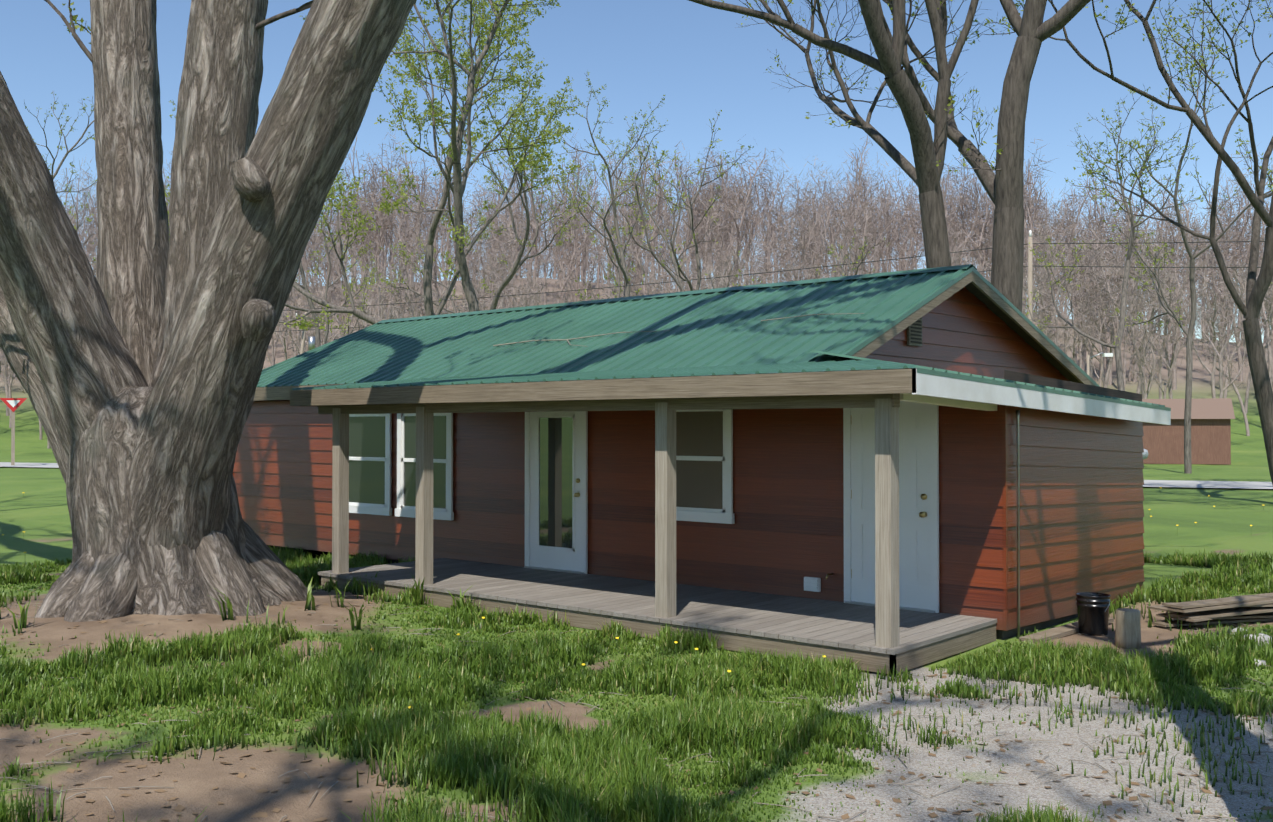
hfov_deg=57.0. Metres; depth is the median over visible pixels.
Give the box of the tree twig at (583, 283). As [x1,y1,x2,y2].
[557,243,599,301]
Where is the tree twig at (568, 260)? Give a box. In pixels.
[553,224,608,299]
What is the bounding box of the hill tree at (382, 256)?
[370,143,397,282]
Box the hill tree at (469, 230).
[463,192,479,266]
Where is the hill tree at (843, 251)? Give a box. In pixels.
[834,218,860,275]
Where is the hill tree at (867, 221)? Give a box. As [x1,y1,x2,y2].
[850,163,873,270]
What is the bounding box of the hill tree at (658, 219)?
[645,161,670,287]
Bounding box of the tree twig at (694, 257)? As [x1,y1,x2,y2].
[676,229,719,289]
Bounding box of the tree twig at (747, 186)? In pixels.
[703,166,772,261]
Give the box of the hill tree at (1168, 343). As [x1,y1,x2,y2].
[1142,228,1192,368]
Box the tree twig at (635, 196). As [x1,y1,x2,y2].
[620,165,650,245]
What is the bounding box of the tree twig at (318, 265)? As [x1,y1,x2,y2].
[296,224,339,306]
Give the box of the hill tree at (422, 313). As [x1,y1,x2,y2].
[416,246,433,314]
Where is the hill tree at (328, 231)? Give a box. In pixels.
[319,186,343,283]
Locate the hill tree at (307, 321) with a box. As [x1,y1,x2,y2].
[290,296,311,354]
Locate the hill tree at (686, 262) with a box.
[669,162,718,289]
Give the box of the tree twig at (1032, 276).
[977,237,1056,308]
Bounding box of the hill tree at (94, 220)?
[85,186,97,265]
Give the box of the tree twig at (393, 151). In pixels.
[380,128,434,228]
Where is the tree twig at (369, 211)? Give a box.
[353,178,387,251]
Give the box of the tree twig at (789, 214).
[755,158,808,265]
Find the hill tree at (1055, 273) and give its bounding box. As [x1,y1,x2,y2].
[1023,217,1072,331]
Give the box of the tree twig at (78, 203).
[65,165,89,236]
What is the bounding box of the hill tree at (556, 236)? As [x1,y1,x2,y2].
[542,182,565,298]
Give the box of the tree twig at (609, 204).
[577,161,630,254]
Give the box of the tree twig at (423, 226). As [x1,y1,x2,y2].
[410,204,443,244]
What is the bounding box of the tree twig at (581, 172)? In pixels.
[559,129,607,239]
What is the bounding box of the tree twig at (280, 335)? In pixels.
[264,302,296,368]
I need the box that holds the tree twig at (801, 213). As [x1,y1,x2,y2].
[787,193,814,253]
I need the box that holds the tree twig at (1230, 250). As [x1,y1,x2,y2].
[1215,213,1248,285]
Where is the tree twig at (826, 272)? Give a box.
[810,258,845,277]
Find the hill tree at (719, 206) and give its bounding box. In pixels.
[696,155,733,286]
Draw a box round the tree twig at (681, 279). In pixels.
[644,253,713,293]
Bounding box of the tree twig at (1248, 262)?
[1223,226,1272,327]
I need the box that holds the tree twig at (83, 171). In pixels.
[73,157,97,255]
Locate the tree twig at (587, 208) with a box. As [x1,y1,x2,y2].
[558,173,598,254]
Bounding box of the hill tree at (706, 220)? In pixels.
[687,173,721,280]
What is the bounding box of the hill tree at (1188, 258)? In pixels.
[1181,201,1202,338]
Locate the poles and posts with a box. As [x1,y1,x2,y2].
[11,237,1089,464]
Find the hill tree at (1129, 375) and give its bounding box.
[1128,264,1176,380]
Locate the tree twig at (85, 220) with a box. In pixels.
[69,183,95,253]
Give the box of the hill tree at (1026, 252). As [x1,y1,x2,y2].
[1023,180,1052,341]
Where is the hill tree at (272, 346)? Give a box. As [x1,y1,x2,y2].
[269,335,274,364]
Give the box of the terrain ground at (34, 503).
[0,277,1272,821]
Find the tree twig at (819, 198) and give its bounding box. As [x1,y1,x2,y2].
[783,177,840,269]
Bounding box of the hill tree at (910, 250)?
[902,219,915,270]
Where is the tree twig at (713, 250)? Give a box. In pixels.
[698,209,754,286]
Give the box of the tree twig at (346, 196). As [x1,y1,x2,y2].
[325,151,366,243]
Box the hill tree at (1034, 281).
[1022,262,1043,298]
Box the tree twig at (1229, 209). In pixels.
[1188,154,1264,275]
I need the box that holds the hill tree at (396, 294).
[375,258,405,315]
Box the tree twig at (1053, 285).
[1027,245,1081,333]
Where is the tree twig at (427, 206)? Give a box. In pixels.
[403,176,432,237]
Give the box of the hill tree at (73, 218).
[71,178,86,225]
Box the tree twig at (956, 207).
[942,181,972,262]
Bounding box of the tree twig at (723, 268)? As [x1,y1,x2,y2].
[695,246,739,288]
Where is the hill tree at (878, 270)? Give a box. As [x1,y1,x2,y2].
[855,193,893,273]
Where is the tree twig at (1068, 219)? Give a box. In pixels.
[1025,172,1110,282]
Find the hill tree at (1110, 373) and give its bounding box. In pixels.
[1085,177,1151,384]
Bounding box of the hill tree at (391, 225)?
[377,164,412,314]
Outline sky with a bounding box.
[0,0,1272,342]
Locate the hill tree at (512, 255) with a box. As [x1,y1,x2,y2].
[479,206,533,302]
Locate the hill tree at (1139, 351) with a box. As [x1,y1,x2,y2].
[1125,216,1168,398]
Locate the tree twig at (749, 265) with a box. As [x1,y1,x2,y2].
[715,244,774,284]
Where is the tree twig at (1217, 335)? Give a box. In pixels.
[1193,285,1241,387]
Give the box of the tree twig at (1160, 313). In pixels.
[1126,270,1184,372]
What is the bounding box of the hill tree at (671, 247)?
[650,201,702,292]
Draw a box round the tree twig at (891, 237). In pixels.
[851,170,914,271]
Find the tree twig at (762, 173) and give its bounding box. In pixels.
[738,147,793,251]
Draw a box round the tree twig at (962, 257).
[952,241,984,275]
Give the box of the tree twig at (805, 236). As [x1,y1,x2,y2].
[777,190,833,275]
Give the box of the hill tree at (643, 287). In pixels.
[620,162,655,294]
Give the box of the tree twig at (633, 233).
[591,197,667,294]
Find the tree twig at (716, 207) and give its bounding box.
[687,173,729,245]
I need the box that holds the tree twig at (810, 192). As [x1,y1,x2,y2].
[793,170,832,272]
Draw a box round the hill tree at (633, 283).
[605,209,659,293]
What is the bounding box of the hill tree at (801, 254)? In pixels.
[791,216,816,277]
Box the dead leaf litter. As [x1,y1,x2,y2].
[0,590,1272,821]
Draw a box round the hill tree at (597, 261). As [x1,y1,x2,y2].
[590,222,602,283]
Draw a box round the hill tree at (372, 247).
[350,198,389,313]
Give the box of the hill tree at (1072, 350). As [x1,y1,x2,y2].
[1053,293,1078,361]
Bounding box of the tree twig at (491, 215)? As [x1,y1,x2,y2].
[474,181,505,266]
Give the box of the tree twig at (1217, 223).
[1171,203,1249,322]
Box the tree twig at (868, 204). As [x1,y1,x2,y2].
[852,169,884,258]
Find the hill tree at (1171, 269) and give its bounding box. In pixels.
[1150,217,1180,358]
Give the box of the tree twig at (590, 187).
[574,155,604,233]
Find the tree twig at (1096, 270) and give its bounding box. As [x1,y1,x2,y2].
[1078,231,1118,323]
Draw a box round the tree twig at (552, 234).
[533,195,573,265]
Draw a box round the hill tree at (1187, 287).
[1185,215,1207,322]
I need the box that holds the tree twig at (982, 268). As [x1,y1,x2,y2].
[968,247,1024,307]
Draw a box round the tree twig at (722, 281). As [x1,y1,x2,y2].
[703,264,734,287]
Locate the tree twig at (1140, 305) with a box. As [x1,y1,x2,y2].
[1112,236,1175,374]
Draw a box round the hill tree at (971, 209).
[957,178,989,274]
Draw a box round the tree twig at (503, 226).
[483,185,523,267]
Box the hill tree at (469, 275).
[462,251,477,309]
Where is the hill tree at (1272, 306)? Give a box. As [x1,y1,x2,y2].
[1235,259,1272,381]
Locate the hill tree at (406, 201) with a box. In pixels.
[390,144,417,279]
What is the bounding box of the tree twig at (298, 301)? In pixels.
[275,268,324,330]
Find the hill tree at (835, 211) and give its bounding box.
[825,180,852,254]
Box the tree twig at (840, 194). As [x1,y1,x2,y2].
[827,168,848,236]
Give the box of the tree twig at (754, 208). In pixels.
[739,177,772,244]
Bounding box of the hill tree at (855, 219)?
[834,135,875,276]
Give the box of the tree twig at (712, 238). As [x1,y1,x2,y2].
[688,198,740,285]
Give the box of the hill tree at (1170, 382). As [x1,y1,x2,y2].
[1152,246,1190,398]
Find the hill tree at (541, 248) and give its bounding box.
[530,190,561,304]
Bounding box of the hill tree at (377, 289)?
[358,158,402,305]
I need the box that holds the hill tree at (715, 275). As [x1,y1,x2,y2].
[703,262,727,287]
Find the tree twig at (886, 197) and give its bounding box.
[870,156,903,248]
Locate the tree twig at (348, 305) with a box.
[330,269,377,327]
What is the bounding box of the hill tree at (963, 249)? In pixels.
[954,225,972,264]
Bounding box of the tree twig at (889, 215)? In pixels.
[877,180,903,254]
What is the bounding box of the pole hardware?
[308,337,1103,358]
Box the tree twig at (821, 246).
[803,217,838,278]
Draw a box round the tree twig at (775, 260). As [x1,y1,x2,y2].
[739,221,794,285]
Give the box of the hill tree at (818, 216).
[807,185,824,275]
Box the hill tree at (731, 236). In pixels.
[713,194,751,283]
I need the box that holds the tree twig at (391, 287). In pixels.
[372,256,402,318]
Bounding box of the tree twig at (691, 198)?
[657,148,727,253]
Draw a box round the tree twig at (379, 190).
[346,159,391,240]
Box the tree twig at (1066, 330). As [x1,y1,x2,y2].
[1040,289,1086,366]
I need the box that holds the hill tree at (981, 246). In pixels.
[965,221,988,272]
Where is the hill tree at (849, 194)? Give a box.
[825,157,867,268]
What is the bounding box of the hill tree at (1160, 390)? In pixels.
[1132,300,1172,398]
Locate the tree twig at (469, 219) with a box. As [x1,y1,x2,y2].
[446,194,491,258]
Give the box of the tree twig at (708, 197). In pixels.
[683,151,722,249]
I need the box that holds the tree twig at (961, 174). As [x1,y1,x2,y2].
[943,157,993,245]
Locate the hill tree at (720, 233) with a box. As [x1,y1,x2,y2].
[707,205,727,270]
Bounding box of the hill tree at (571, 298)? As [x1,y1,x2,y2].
[550,200,599,301]
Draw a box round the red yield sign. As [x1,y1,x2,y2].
[0,398,26,411]
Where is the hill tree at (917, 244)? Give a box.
[910,208,921,265]
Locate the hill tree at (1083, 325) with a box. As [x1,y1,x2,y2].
[1060,256,1097,355]
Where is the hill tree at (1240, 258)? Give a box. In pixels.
[1228,236,1249,319]
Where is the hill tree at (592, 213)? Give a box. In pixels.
[585,171,599,273]
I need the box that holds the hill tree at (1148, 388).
[1128,299,1158,398]
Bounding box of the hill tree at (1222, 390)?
[1195,271,1264,397]
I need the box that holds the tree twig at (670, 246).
[644,197,711,292]
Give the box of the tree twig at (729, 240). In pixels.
[711,209,745,274]
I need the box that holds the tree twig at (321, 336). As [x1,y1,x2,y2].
[293,324,340,355]
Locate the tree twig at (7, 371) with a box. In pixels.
[0,351,26,393]
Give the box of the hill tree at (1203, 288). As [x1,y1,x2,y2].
[1183,216,1211,350]
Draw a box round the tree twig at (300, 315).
[282,269,319,355]
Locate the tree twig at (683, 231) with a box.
[680,184,728,258]
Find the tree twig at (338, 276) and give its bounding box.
[316,228,358,320]
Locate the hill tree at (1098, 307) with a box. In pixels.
[1093,244,1118,375]
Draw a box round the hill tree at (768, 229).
[754,201,789,284]
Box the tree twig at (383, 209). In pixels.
[341,153,408,260]
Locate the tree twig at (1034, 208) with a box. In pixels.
[1023,167,1050,267]
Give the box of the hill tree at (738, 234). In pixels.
[719,148,767,281]
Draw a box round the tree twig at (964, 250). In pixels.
[920,196,990,272]
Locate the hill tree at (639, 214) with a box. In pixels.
[632,150,660,295]
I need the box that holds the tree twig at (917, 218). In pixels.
[903,178,955,255]
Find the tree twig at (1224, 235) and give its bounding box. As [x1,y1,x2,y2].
[1191,212,1242,328]
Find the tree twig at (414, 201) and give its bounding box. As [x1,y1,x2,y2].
[379,160,448,266]
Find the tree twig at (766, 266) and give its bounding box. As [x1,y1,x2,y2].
[754,242,786,283]
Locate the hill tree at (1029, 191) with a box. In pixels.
[1024,159,1051,258]
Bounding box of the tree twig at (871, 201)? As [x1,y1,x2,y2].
[843,164,896,246]
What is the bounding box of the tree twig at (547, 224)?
[539,193,602,275]
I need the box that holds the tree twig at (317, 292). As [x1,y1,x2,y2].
[295,260,346,341]
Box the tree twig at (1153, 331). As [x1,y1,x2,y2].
[1134,293,1207,392]
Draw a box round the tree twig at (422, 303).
[400,285,443,316]
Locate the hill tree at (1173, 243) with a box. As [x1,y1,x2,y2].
[1155,175,1203,352]
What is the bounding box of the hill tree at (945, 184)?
[922,166,966,264]
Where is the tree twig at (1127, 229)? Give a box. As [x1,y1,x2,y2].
[1104,198,1149,282]
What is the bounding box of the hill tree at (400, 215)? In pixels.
[393,164,425,288]
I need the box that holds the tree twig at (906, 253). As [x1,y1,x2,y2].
[886,212,925,270]
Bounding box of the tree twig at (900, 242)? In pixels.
[881,204,918,270]
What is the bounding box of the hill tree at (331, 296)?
[304,224,347,342]
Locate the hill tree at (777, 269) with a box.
[743,254,784,284]
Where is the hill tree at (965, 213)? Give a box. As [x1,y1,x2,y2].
[959,174,983,273]
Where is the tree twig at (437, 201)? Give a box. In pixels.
[428,176,464,243]
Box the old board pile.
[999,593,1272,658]
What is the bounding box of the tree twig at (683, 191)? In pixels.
[658,143,701,261]
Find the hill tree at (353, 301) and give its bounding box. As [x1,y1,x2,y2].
[319,258,372,340]
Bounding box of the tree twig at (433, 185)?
[406,144,452,230]
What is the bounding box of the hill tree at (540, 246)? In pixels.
[529,175,558,288]
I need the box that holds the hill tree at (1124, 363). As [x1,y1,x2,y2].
[1106,227,1145,386]
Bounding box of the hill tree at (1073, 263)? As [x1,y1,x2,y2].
[1057,199,1102,353]
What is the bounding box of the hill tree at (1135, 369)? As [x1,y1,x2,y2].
[1094,204,1163,381]
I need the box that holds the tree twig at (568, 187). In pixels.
[547,163,588,230]
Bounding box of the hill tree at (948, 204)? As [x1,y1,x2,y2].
[941,175,959,253]
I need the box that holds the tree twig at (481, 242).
[467,177,533,298]
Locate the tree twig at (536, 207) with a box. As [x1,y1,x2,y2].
[518,165,555,249]
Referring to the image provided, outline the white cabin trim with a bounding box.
[349,401,938,612]
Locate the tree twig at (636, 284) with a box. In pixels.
[616,231,688,294]
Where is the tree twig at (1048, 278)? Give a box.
[1023,225,1081,324]
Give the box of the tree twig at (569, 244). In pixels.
[550,196,604,296]
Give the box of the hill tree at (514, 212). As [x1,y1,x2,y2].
[480,181,521,306]
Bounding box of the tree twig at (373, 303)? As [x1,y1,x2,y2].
[339,278,400,333]
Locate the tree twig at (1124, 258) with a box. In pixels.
[1078,195,1149,319]
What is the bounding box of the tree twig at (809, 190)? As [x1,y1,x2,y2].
[795,169,826,217]
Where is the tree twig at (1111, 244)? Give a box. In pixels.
[1068,187,1151,310]
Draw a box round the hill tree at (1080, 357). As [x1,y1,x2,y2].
[1060,275,1092,368]
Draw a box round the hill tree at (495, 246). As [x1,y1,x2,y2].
[492,201,511,300]
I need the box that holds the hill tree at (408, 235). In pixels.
[400,179,433,304]
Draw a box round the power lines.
[274,241,1264,331]
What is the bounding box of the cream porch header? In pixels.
[900,393,996,410]
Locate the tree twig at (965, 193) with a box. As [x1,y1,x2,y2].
[947,165,988,253]
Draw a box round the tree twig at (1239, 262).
[1205,230,1270,308]
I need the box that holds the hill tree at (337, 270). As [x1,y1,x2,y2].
[332,250,349,337]
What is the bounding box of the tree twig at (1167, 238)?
[1145,195,1188,292]
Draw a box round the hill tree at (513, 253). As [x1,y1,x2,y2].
[479,215,525,307]
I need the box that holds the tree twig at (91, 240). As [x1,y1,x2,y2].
[80,206,97,275]
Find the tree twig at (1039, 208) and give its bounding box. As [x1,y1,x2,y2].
[1024,177,1055,249]
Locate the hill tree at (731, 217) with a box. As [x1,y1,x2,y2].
[717,157,736,282]
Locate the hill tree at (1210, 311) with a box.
[1205,273,1215,339]
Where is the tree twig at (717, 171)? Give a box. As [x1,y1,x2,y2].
[700,138,748,218]
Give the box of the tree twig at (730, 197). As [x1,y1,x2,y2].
[680,145,752,250]
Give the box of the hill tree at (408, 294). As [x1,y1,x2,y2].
[399,260,419,316]
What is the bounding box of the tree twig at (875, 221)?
[854,185,900,273]
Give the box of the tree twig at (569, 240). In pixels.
[528,193,609,284]
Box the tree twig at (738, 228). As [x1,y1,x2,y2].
[715,199,760,264]
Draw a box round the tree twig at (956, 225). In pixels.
[949,190,993,273]
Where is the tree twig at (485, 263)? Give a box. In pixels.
[469,230,505,304]
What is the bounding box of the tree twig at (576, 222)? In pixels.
[561,182,591,263]
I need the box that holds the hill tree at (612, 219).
[582,176,623,279]
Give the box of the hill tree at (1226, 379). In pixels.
[1216,269,1270,397]
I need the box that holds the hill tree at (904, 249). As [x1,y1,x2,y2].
[895,229,914,270]
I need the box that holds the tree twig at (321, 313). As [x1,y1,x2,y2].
[291,277,348,346]
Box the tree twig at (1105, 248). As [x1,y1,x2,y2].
[1086,208,1139,318]
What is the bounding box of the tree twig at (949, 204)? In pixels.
[904,157,974,236]
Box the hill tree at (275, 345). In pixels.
[274,288,319,362]
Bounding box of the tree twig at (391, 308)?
[377,290,400,320]
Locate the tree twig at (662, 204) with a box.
[638,166,684,247]
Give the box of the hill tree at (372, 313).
[347,277,397,331]
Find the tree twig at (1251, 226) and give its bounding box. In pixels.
[1231,188,1270,271]
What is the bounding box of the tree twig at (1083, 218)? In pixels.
[1055,196,1103,255]
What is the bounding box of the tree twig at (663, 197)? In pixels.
[643,175,676,239]
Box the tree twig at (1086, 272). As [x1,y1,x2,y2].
[1066,234,1127,362]
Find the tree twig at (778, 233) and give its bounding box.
[753,206,804,274]
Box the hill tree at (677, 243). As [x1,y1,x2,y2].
[663,210,702,288]
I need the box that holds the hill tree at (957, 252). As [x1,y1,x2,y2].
[954,233,965,265]
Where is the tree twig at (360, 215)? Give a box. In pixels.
[343,190,387,257]
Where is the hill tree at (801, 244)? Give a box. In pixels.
[776,204,825,279]
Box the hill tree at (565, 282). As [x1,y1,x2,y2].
[557,203,592,302]
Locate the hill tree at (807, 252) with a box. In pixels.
[789,220,842,280]
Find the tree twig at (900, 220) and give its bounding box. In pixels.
[883,190,922,250]
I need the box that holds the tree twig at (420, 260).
[405,220,441,310]
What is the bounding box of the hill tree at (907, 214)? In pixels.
[891,177,920,269]
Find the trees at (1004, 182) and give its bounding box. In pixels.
[0,0,1272,484]
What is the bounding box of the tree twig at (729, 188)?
[689,161,742,246]
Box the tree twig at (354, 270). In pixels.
[337,218,399,321]
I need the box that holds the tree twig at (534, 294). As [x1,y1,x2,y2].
[497,281,551,308]
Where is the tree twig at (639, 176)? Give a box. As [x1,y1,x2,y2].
[619,126,667,240]
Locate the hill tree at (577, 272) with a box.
[565,145,596,289]
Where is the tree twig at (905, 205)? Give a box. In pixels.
[886,180,920,255]
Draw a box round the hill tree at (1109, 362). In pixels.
[1093,247,1121,387]
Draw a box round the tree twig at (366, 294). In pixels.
[346,270,395,329]
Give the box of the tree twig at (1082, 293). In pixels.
[1054,250,1102,350]
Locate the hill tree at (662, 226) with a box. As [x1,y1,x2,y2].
[653,170,677,293]
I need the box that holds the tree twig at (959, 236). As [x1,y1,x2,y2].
[947,210,982,265]
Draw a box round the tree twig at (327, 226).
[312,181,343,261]
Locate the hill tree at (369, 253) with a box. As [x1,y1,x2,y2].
[349,218,380,311]
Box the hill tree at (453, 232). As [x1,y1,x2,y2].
[430,155,477,307]
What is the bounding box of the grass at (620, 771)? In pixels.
[0,545,1272,821]
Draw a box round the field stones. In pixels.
[1230,627,1271,665]
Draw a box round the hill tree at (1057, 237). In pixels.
[1034,190,1074,310]
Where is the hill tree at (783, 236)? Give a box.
[773,206,806,278]
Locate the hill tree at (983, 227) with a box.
[950,193,992,272]
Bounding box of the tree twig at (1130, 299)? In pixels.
[1102,258,1145,343]
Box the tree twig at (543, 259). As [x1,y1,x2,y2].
[482,215,564,305]
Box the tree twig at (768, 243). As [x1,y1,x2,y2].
[745,206,794,284]
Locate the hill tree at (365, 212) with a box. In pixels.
[356,169,390,281]
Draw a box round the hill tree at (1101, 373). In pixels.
[1078,295,1107,386]
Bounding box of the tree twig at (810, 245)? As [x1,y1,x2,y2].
[772,234,824,282]
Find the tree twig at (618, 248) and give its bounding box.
[590,196,665,296]
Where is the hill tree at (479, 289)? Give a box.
[473,250,484,309]
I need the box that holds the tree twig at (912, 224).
[891,188,923,264]
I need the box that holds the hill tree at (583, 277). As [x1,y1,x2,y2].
[565,244,594,300]
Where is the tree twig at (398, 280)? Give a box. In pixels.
[372,255,414,317]
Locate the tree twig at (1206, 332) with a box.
[1182,256,1271,391]
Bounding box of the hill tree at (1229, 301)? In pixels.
[1200,209,1232,389]
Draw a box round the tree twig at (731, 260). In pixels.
[706,230,754,287]
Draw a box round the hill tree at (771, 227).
[754,185,793,282]
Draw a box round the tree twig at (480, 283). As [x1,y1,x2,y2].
[462,254,496,310]
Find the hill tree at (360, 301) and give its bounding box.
[343,233,385,329]
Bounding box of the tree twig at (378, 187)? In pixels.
[358,157,406,236]
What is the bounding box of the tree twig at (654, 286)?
[645,271,669,294]
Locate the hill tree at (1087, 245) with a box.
[1062,209,1095,325]
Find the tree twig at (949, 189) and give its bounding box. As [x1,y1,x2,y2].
[922,159,960,246]
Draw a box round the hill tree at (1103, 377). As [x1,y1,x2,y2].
[1065,267,1120,386]
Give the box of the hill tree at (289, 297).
[281,287,329,354]
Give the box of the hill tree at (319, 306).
[296,265,348,351]
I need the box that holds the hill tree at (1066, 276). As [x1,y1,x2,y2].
[1052,206,1074,315]
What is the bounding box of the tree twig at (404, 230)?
[377,188,448,297]
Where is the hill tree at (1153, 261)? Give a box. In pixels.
[1136,204,1188,346]
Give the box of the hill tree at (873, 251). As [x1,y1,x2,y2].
[846,225,890,272]
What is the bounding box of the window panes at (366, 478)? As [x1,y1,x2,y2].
[349,416,445,508]
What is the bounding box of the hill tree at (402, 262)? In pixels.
[380,217,408,317]
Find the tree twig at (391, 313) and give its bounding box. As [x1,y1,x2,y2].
[358,257,403,324]
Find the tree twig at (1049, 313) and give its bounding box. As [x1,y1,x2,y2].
[1032,280,1064,343]
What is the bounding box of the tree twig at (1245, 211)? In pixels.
[1217,169,1261,277]
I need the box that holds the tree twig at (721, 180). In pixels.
[697,147,742,230]
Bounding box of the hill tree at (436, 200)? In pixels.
[413,146,443,275]
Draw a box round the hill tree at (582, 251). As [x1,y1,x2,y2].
[566,200,583,300]
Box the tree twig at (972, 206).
[955,176,993,259]
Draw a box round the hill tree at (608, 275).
[593,197,649,297]
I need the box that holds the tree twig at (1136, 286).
[1085,228,1179,354]
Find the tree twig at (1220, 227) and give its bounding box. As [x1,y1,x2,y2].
[1195,183,1242,278]
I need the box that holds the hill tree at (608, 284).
[601,263,617,298]
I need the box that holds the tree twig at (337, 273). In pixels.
[327,239,356,303]
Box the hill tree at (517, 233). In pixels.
[494,194,530,287]
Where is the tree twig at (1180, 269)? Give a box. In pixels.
[1140,230,1198,321]
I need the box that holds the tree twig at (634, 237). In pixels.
[616,193,649,288]
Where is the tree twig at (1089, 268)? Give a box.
[1055,228,1116,321]
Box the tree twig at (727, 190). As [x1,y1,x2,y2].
[703,136,769,252]
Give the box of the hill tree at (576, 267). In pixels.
[561,236,603,299]
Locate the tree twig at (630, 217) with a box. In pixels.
[616,179,655,259]
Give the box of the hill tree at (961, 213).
[952,179,984,255]
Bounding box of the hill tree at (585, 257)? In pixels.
[580,202,592,284]
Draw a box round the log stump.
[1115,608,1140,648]
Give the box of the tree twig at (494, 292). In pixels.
[485,269,507,308]
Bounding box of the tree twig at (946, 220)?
[915,181,971,265]
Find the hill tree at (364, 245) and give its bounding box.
[345,195,379,286]
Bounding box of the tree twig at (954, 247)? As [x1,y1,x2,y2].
[921,228,970,268]
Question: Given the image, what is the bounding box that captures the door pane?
[539,418,572,547]
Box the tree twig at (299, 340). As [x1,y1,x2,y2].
[288,327,311,353]
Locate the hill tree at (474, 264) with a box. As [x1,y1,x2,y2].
[452,238,485,290]
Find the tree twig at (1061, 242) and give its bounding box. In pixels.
[1024,208,1084,289]
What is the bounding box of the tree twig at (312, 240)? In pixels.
[302,204,330,289]
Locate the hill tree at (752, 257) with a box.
[750,218,762,283]
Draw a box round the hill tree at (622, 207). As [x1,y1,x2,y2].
[609,162,642,296]
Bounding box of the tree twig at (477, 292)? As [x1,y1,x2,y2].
[451,263,490,312]
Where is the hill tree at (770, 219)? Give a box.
[751,171,784,283]
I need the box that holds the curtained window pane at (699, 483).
[676,411,722,508]
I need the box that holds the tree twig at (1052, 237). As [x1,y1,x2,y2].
[1026,207,1069,266]
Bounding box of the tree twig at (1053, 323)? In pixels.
[1022,272,1085,351]
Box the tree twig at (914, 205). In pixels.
[889,139,952,251]
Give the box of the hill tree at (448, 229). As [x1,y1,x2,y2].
[438,175,466,280]
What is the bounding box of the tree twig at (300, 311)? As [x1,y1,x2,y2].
[281,260,339,351]
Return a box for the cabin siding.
[233,287,1144,630]
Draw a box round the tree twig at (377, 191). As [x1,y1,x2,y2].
[360,162,387,232]
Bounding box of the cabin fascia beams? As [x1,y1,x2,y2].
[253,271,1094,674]
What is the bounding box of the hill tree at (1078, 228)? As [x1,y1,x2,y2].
[1066,193,1106,290]
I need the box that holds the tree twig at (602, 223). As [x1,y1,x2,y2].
[587,183,632,269]
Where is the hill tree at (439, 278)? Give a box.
[391,157,443,310]
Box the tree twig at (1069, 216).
[1045,192,1102,259]
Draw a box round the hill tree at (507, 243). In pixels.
[496,203,516,306]
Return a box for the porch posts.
[332,398,899,647]
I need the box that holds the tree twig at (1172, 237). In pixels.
[1132,198,1209,291]
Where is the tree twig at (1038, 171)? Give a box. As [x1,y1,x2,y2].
[981,138,1064,263]
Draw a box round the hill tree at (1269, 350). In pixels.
[1256,238,1272,385]
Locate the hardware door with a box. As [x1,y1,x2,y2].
[574,478,926,579]
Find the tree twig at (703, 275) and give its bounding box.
[684,261,724,289]
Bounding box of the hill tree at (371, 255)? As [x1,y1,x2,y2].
[356,212,382,299]
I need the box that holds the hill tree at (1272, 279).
[1235,202,1272,359]
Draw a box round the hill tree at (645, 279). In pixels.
[622,255,662,295]
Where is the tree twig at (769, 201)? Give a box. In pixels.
[747,171,799,267]
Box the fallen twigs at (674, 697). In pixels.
[0,313,1272,821]
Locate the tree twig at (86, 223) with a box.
[71,196,97,253]
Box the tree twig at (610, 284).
[600,241,645,298]
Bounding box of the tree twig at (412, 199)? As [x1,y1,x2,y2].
[404,165,446,229]
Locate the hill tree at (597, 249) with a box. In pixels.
[590,194,623,295]
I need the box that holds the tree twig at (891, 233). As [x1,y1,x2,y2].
[872,203,907,262]
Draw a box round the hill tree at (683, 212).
[662,153,694,281]
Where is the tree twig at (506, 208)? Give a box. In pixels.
[466,171,530,253]
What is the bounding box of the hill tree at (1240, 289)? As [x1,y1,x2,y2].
[1235,197,1257,340]
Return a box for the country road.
[0,462,1272,488]
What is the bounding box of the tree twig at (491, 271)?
[461,252,533,311]
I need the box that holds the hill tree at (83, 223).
[78,196,91,241]
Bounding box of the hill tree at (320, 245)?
[314,202,331,295]
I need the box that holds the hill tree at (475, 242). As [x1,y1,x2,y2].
[464,194,487,284]
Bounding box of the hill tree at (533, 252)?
[516,179,552,299]
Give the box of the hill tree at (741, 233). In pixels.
[733,183,752,275]
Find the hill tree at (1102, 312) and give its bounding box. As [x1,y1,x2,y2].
[1101,238,1127,380]
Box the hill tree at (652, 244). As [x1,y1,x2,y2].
[645,206,666,286]
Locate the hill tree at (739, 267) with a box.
[731,251,751,285]
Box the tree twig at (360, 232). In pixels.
[329,181,381,273]
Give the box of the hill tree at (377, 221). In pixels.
[368,153,396,282]
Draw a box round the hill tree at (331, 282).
[320,228,346,345]
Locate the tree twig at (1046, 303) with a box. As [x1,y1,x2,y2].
[1023,211,1088,346]
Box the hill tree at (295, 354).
[291,241,324,356]
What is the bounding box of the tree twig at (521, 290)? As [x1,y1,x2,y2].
[504,256,538,307]
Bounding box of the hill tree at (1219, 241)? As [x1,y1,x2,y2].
[1199,185,1231,322]
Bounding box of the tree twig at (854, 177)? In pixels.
[833,137,893,253]
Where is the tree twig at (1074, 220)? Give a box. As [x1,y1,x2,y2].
[1058,192,1083,275]
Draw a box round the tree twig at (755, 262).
[739,232,776,285]

